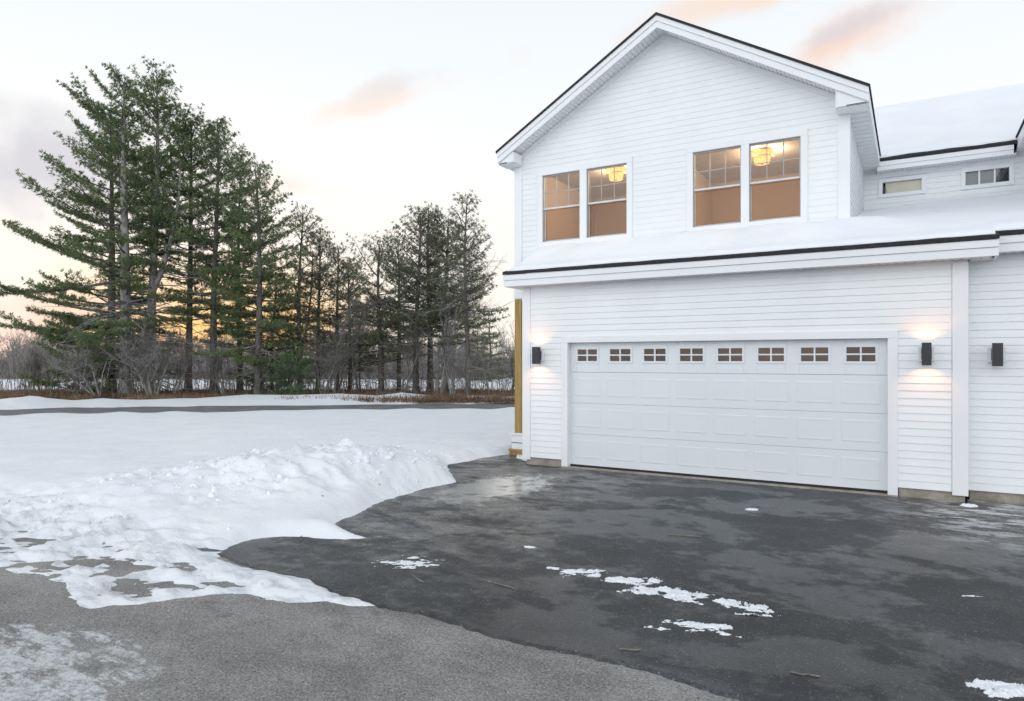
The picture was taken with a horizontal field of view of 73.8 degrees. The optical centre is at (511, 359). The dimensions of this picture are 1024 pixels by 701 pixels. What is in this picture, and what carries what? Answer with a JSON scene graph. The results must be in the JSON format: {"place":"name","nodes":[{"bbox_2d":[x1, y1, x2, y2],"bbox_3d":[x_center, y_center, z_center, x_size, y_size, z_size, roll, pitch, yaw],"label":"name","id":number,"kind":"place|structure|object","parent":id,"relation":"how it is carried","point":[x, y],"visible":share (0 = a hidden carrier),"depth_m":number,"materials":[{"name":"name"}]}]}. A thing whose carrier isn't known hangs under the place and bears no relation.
{"place":"outdoors","nodes":[
{"label":"outdoors","id":0,"kind":"place"},
{"bbox_2d":[0,402,514,415],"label":"lane","id":1,"kind":"structure","parent":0,"point":[143,409],"depth_m":25.24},
{"bbox_2d":[0,531,739,700],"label":"road","id":2,"kind":"structure","parent":0,"point":[57,643],"depth_m":4.36,"materials":[{"name":"grey asphalt"}]},
{"bbox_2d":[0,377,968,608],"bbox_3d":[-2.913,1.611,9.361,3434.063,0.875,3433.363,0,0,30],"label":"snow ground","id":3,"kind":"structure","parent":0,"point":[44,457],"depth_m":9.20,"materials":[{"name":"white snow"}]},
{"bbox_2d":[19,343,64,392],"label":"bare tree","id":4,"kind":"object","parent":3,"relation":"on","point":[36,366],"visible":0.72,"depth_m":32.67,"materials":[{"name":"grey plant"}]},
{"bbox_2d":[14,313,135,395],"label":"pine tree","id":5,"kind":"object","parent":3,"relation":"on","point":[37,382],"visible":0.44,"depth_m":30.91,"materials":[{"name":"green plant"}]},
{"bbox_2d":[34,329,121,398],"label":"bare tree","id":6,"kind":"object","parent":3,"relation":"on","point":[83,376],"visible":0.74,"depth_m":29.49,"materials":[{"name":"brown plant"}]},
{"bbox_2d":[0,99,162,391],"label":"pine tree","id":7,"kind":"object","parent":3,"relation":"on","point":[72,297],"visible":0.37,"depth_m":32.32,"materials":[{"name":"green plant"}]},
{"bbox_2d":[0,62,217,398],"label":"pine tree","id":8,"kind":"object","parent":3,"relation":"on","point":[125,262],"visible":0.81,"depth_m":30.10,"materials":[{"name":"green plant"}]},
{"bbox_2d":[57,54,231,393],"bbox_3d":[-16.527,-5.694,31.846,7.517,16.111,6.857,0,0,2],"label":"pine tree","id":9,"kind":"object","parent":3,"relation":"on","point":[156,207],"visible":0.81,"depth_m":31.18,"materials":[{"name":"green plant"}]},
{"bbox_2d":[98,318,197,395],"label":"bare tree","id":10,"kind":"object","parent":3,"relation":"on","point":[146,360],"visible":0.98,"depth_m":29.59,"materials":[{"name":"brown plant"}]},
{"bbox_2d":[158,333,209,393],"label":"bare tree","id":11,"kind":"object","parent":3,"relation":"on","point":[183,366],"visible":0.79,"depth_m":31.02,"materials":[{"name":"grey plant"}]},
{"bbox_2d":[143,99,230,391],"bbox_3d":[-15.477,-5.261,33.105,4.400,14.151,5.339,0,0,-2],"label":"pine tree","id":12,"kind":"object","parent":3,"relation":"on","point":[188,130],"visible":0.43,"depth_m":32.62,"materials":[{"name":"green plant"}]},
{"bbox_2d":[132,117,280,393],"bbox_3d":[-14.172,-4.855,31.808,6.394,13.337,6.496,0,0,30],"label":"pine tree","id":13,"kind":"object","parent":3,"relation":"on","point":[213,334],"visible":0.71,"depth_m":31.51,"materials":[{"name":"green plant"}]},
{"bbox_2d":[192,339,238,395],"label":"bare tree","id":14,"kind":"object","parent":3,"relation":"on","point":[217,367],"visible":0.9,"depth_m":29.93,"materials":[{"name":"grey plant"}]},
{"bbox_2d":[5,438,453,540],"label":"snow clods","id":15,"kind":"object","parent":3,"relation":"on","point":[214,490],"visible":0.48,"depth_m":9.07,"materials":[{"name":"white snow"}]},
{"bbox_2d":[191,146,282,389],"bbox_3d":[-14.140,-4.539,34.951,4.865,12.701,5.179,0,0,30],"label":"pine tree","id":16,"kind":"object","parent":3,"relation":"on","point":[254,267],"visible":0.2,"depth_m":34.67,"materials":[{"name":"green plant"}]},
{"bbox_2d":[190,161,315,394],"bbox_3d":[-11.237,-3.564,30.784,5.416,11.120,5.624,0,0,-44],"label":"pine tree","id":17,"kind":"object","parent":3,"relation":"on","point":[259,274],"visible":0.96,"depth_m":30.18,"materials":[{"name":"green plant"}]},
{"bbox_2d":[0,315,514,377],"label":"woods","id":18,"kind":"object","parent":3,"relation":"on","point":[27,342],"visible":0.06,"depth_m":70.88,"materials":[{"name":"brown plant"}]},
{"bbox_2d":[0,327,514,398],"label":"undergrowth","id":19,"kind":"object","parent":3,"relation":"on","point":[25,386],"visible":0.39,"depth_m":31.41,"materials":[{"name":"plant"}]},
{"bbox_2d":[0,387,514,403],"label":"dry grass","id":20,"kind":"structure","parent":3,"relation":"on","point":[459,397],"depth_m":29.37,"materials":[{"name":"brown plant"}]},
{"bbox_2d":[0,344,514,378],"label":"thicket","id":21,"kind":"object","parent":3,"relation":"on","point":[23,357],"visible":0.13,"depth_m":61.99,"materials":[{"name":"brown plant"}]},
{"bbox_2d":[226,277,312,393],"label":"pine tree","id":22,"kind":"object","parent":3,"relation":"on","point":[271,349],"visible":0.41,"depth_m":31.32,"materials":[{"name":"green plant"}]},
{"bbox_2d":[261,351,321,394],"bbox_3d":[-9.365,0.699,29.591,1.938,2.240,2.722,0,0,30],"label":"bush","id":23,"kind":"object","parent":3,"relation":"on","point":[304,363],"visible":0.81,"depth_m":29.21,"materials":[{"name":"green plant"}]},
{"bbox_2d":[243,201,341,392],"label":"pine tree","id":24,"kind":"object","parent":3,"relation":"on","point":[300,310],"visible":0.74,"depth_m":31.91,"materials":[{"name":"green plant"}]},
{"bbox_2d":[262,281,328,389],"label":"tree","id":25,"kind":"object","parent":3,"relation":"on","point":[289,332],"visible":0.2,"depth_m":32.82,"materials":[{"name":"grey plant"}]},
{"bbox_2d":[279,225,364,392],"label":"pine tree","id":26,"kind":"object","parent":3,"relation":"on","point":[316,247],"visible":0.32,"depth_m":33.81,"materials":[{"name":"green plant"}]},
{"bbox_2d":[300,330,352,393],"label":"bare tree","id":27,"kind":"object","parent":3,"relation":"on","point":[333,359],"visible":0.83,"depth_m":30.03,"materials":[{"name":"brown plant"}]},
{"bbox_2d":[286,241,382,391],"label":"pine tree","id":28,"kind":"object","parent":3,"relation":"on","point":[339,279],"visible":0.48,"depth_m":32.90,"materials":[{"name":"green plant"}]},
{"bbox_2d":[301,288,388,393],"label":"bare tree","id":29,"kind":"object","parent":3,"relation":"on","point":[355,343],"visible":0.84,"depth_m":30.62,"materials":[{"name":"brown plant"}]},
{"bbox_2d":[306,257,387,388],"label":"pine tree","id":30,"kind":"object","parent":3,"relation":"on","point":[345,292],"visible":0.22,"depth_m":35.74,"materials":[{"name":"green plant"}]},
{"bbox_2d":[317,283,392,393],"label":"bare tree","id":31,"kind":"object","parent":3,"relation":"on","point":[359,387],"visible":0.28,"depth_m":32.81,"materials":[{"name":"brown plant"}]},
{"bbox_2d":[305,231,424,392],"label":"pine tree","id":32,"kind":"object","parent":3,"relation":"on","point":[380,358],"visible":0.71,"depth_m":31.55,"materials":[{"name":"green plant"}]},
{"bbox_2d":[348,234,435,390],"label":"pine tree","id":33,"kind":"object","parent":3,"relation":"on","point":[398,362],"visible":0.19,"depth_m":34.86,"materials":[{"name":"green plant"}]},
{"bbox_2d":[343,203,478,393],"bbox_3d":[-4.192,-2.382,32.041,6.637,9.929,5.956,0,0,30],"label":"pine tree","id":34,"kind":"object","parent":3,"relation":"on","point":[415,312],"visible":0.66,"depth_m":31.49,"materials":[{"name":"green plant"}]},
{"bbox_2d":[387,314,436,392],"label":"bare tree","id":35,"kind":"object","parent":3,"relation":"on","point":[415,340],"visible":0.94,"depth_m":30.50,"materials":[{"name":"brown plant"}]},
{"bbox_2d":[366,202,493,391],"bbox_3d":[-4.031,-2.771,32.868,6.298,9.529,6.236,0,0,30],"label":"pine tree","id":36,"kind":"object","parent":3,"relation":"on","point":[437,252],"visible":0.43,"depth_m":32.16,"materials":[{"name":"green plant"}]},
{"bbox_2d":[375,211,510,392],"bbox_3d":[-3.241,-2.651,32.279,6.047,9.370,5.955,0,0,30],"label":"pine tree","id":37,"kind":"object","parent":3,"relation":"on","point":[447,254],"visible":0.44,"depth_m":32.17,"materials":[{"name":"green plant"}]},
{"bbox_2d":[430,338,476,394],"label":"bare tree","id":38,"kind":"object","parent":3,"relation":"on","point":[452,367],"visible":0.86,"depth_m":30.23,"materials":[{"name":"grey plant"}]},
{"bbox_2d":[418,241,506,393],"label":"tree","id":39,"kind":"object","parent":3,"relation":"on","point":[443,379],"visible":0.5,"depth_m":30.83,"materials":[{"name":"green plant"}]},
{"bbox_2d":[419,190,514,395],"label":"pine tree","id":40,"kind":"object","parent":3,"relation":"on","point":[468,323],"visible":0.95,"depth_m":29.87,"materials":[{"name":"green plant"}]},
{"bbox_2d":[464,326,493,380],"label":"pine tree","id":41,"kind":"object","parent":3,"relation":"on","point":[477,348],"visible":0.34,"depth_m":57.84,"materials":[{"name":"green plant"}]},
{"bbox_2d":[461,342,499,393],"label":"bare tree","id":42,"kind":"object","parent":3,"relation":"on","point":[483,372],"visible":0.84,"depth_m":30.63,"materials":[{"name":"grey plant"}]},
{"bbox_2d":[475,313,506,380],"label":"pine tree","id":43,"kind":"object","parent":3,"relation":"on","point":[489,333],"visible":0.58,"depth_m":54.88,"materials":[{"name":"green plant"}]},
{"bbox_2d":[486,341,514,391],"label":"bare tree","id":44,"kind":"object","parent":3,"relation":"on","point":[512,365],"visible":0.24,"depth_m":32.99,"materials":[{"name":"brown plant"}]},
{"bbox_2d":[496,12,1023,503],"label":"house","id":45,"kind":"structure","parent":3,"relation":"on","point":[802,368],"depth_m":10.93,"materials":[{"name":"white plastic"}]},
{"bbox_2d":[532,347,543,363],"bbox_3d":[0.442,-0.080,12.017,0.190,0.300,0.170,0,0,30],"label":"wall lamp","id":46,"kind":"object","parent":45,"relation":"attached to","point":[537,355],"visible":1,"depth_m":11.96,"materials":[{"name":"grey metal"}]},
{"bbox_2d":[543,170,579,241],"bbox_3d":[0.964,-2.920,13.055,0.790,1.290,0.105,0,0,30],"label":"window","id":47,"kind":"structure","parent":45,"relation":"in","point":[544,177],"depth_m":13.12,"materials":[{"name":"clear plastic"}]},
{"bbox_2d":[587,163,626,237],"bbox_3d":[1.766,-2.920,12.584,0.790,1.290,0.105,0,0,30],"label":"window","id":48,"kind":"structure","parent":45,"relation":"in","point":[625,164],"depth_m":12.65,"materials":[{"name":"clear plastic"}]},
{"bbox_2d":[606,166,625,181],"bbox_3d":[2.103,-3.752,13.781,0.410,0.256,0.410,0,0,30],"label":"ceiling lamp","id":49,"kind":"object","parent":45,"relation":"hanging from","point":[620,172],"visible":0.78,"depth_m":13.65,"materials":[{"name":"yellow glass"}]},
{"bbox_2d":[693,145,740,226],"bbox_3d":[3.486,-2.920,11.575,0.800,1.290,0.105,0,0,30],"label":"window","id":50,"kind":"structure","parent":45,"relation":"in","point":[735,147],"depth_m":11.62,"materials":[{"name":"clear plastic"}]},
{"bbox_2d":[570,338,887,493],"bbox_3d":[3.127,0.766,10.706,4.860,2.172,0.057,0,0,30],"label":"garage door","id":51,"kind":"structure","parent":45,"relation":"in","point":[708,436],"depth_m":10.48,"materials":[{"name":"white metal"}]},
{"bbox_2d":[751,148,773,165],"bbox_3d":[4.635,-3.752,12.643,0.410,0.256,0.410,0,0,30],"label":"ceiling lamp","id":52,"kind":"object","parent":45,"relation":"hanging from","point":[758,155],"visible":0.9,"depth_m":12.51,"materials":[{"name":"yellow glass"}]},
{"bbox_2d":[749,136,800,221],"bbox_3d":[4.284,-2.920,11.106,0.790,1.290,0.105,0,0,30],"label":"window","id":53,"kind":"structure","parent":45,"relation":"in","point":[793,138],"depth_m":11.12,"materials":[{"name":"clear plastic"}]},
{"bbox_2d":[878,174,925,197],"bbox_3d":[7.708,-3.425,13.483,0.810,0.370,0.120,0,0,30],"label":"transom window","id":54,"kind":"structure","parent":45,"relation":"in","point":[914,184],"depth_m":13.47,"materials":[{"name":"clear glass"}]},
{"bbox_2d":[918,342,934,364],"bbox_3d":[5.500,-0.080,9.049,0.190,0.300,0.170,0,0,30],"label":"wall lamp","id":55,"kind":"object","parent":45,"relation":"attached to","point":[926,353],"visible":1,"depth_m":8.99,"materials":[{"name":"grey metal"}]},
{"bbox_2d":[874,83,1023,157],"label":"roof snow","id":56,"kind":"structure","parent":45,"relation":"on","point":[983,116],"depth_m":14.16,"materials":[{"name":"white snow"}]},
{"bbox_2d":[961,162,1013,189],"bbox_3d":[8.900,-3.430,12.784,0.815,0.400,0.120,0,0,30],"label":"transom window","id":57,"kind":"structure","parent":45,"relation":"in","point":[981,176],"depth_m":12.80,"materials":[{"name":"white glass"}]},
{"bbox_2d":[968,192,1023,230],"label":"roof snow","id":58,"kind":"structure","parent":45,"relation":"on","point":[1003,212],"depth_m":10.23,"materials":[{"name":"white snow"}]},
{"bbox_2d":[988,343,1005,365],"bbox_3d":[6.313,-0.070,8.873,0.190,0.300,0.170,0,0,30],"label":"wall lamp","id":59,"kind":"object","parent":45,"relation":"attached to","point":[996,354],"visible":1,"depth_m":8.81,"materials":[{"name":"grey metal"}]},
{"bbox_2d":[0,0,1023,358],"label":"sky","id":60,"kind":"structure","parent":0,"point":[364,111],"materials":[{"name":"white"}]},
{"bbox_2d":[196,454,1023,700],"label":"driveway","id":61,"kind":"structure","parent":0,"point":[861,594],"depth_m":5.97,"materials":[{"name":"black asphalt"}]},
{"bbox_2d":[371,555,438,568],"bbox_3d":[-0.925,1.865,6.307,0.750,0.013,0.425,0,0,0],"label":"snow patch","id":62,"kind":"object","parent":61,"relation":"on","point":[408,563],"visible":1,"depth_m":6.26,"materials":[{"name":"white snow"}]},
{"bbox_2d":[486,580,513,588],"bbox_3d":[-0.097,1.863,5.665,0.300,0.007,0.016,0,0,40],"label":"twig","id":63,"kind":"object","parent":61,"relation":"on","point":[500,584],"visible":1,"depth_m":5.66,"materials":[{"name":"brown wood"}]},
{"bbox_2d":[547,567,564,569],"bbox_3d":[0.371,1.865,6.111,0.197,0.013,0.104,0,0,-8],"label":"snow patch","id":64,"kind":"object","parent":61,"relation":"on","point":[555,568],"visible":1,"depth_m":6.11,"materials":[{"name":"white snow"}]},
{"bbox_2d":[560,568,608,577],"bbox_3d":[0.642,1.860,5.981,0.468,0.029,0.250,0,0,0],"label":"snow patch","id":65,"kind":"object","parent":61,"relation":"on","point":[574,571],"visible":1,"depth_m":5.99,"materials":[{"name":"white snow"}]},
{"bbox_2d":[619,648,640,650],"bbox_3d":[0.760,1.863,4.395,0.140,0.007,0.022,0,0,4],"label":"twig","id":66,"kind":"object","parent":61,"relation":"on","point":[629,649],"visible":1,"depth_m":4.39,"materials":[{"name":"brown wood"}]},
{"bbox_2d":[601,576,661,585],"bbox_3d":[1.016,1.858,5.746,0.550,0.034,0.222,0,0,-1],"label":"snow patch","id":67,"kind":"object","parent":61,"relation":"on","point":[629,580],"visible":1,"depth_m":5.74,"materials":[{"name":"white snow"}]},
{"bbox_2d":[616,583,713,604],"bbox_3d":[1.286,1.859,5.449,0.902,0.033,0.336,0,0,25],"label":"snow patch","id":68,"kind":"object","parent":61,"relation":"on","point":[678,594],"visible":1,"depth_m":5.44,"materials":[{"name":"white snow"}]},
{"bbox_2d":[645,619,741,637],"bbox_3d":[1.295,1.862,4.770,0.752,0.023,0.282,0,0,13],"label":"snow patch","id":69,"kind":"object","parent":61,"relation":"on","point":[697,625],"visible":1,"depth_m":4.76,"materials":[{"name":"white snow"}]},
{"bbox_2d":[713,597,780,616],"bbox_3d":[1.703,1.858,5.156,0.589,0.040,0.319,0,0,11],"label":"snow patch","id":70,"kind":"object","parent":61,"relation":"on","point":[727,603],"visible":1,"depth_m":5.14,"materials":[{"name":"white snow"}]},
{"bbox_2d":[790,671,819,676],"bbox_3d":[1.738,1.863,4.044,0.161,0.007,0.025,0,0,17],"label":"twig","id":71,"kind":"object","parent":61,"relation":"on","point":[804,674],"visible":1,"depth_m":4.04,"materials":[{"name":"brown wood"}]},
{"bbox_2d":[960,503,977,507],"bbox_3d":[5.833,1.857,8.707,0.222,0.041,0.165,0,0,30],"label":"snow patch","id":72,"kind":"object","parent":61,"relation":"on","point":[968,505],"visible":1,"depth_m":8.69,"materials":[{"name":"white snow"}]},
{"bbox_2d":[965,678,1023,700],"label":"snow patch","id":73,"kind":"object","parent":61,"relation":"on","point":[1005,690],"visible":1,"depth_m":3.84,"materials":[{"name":"white snow"}]},
{"bbox_2d":[507,198,995,270],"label":"roof snow","id":74,"kind":"structure","parent":0,"point":[957,217],"depth_m":10.66,"materials":[{"name":"white snow"}]}
]}

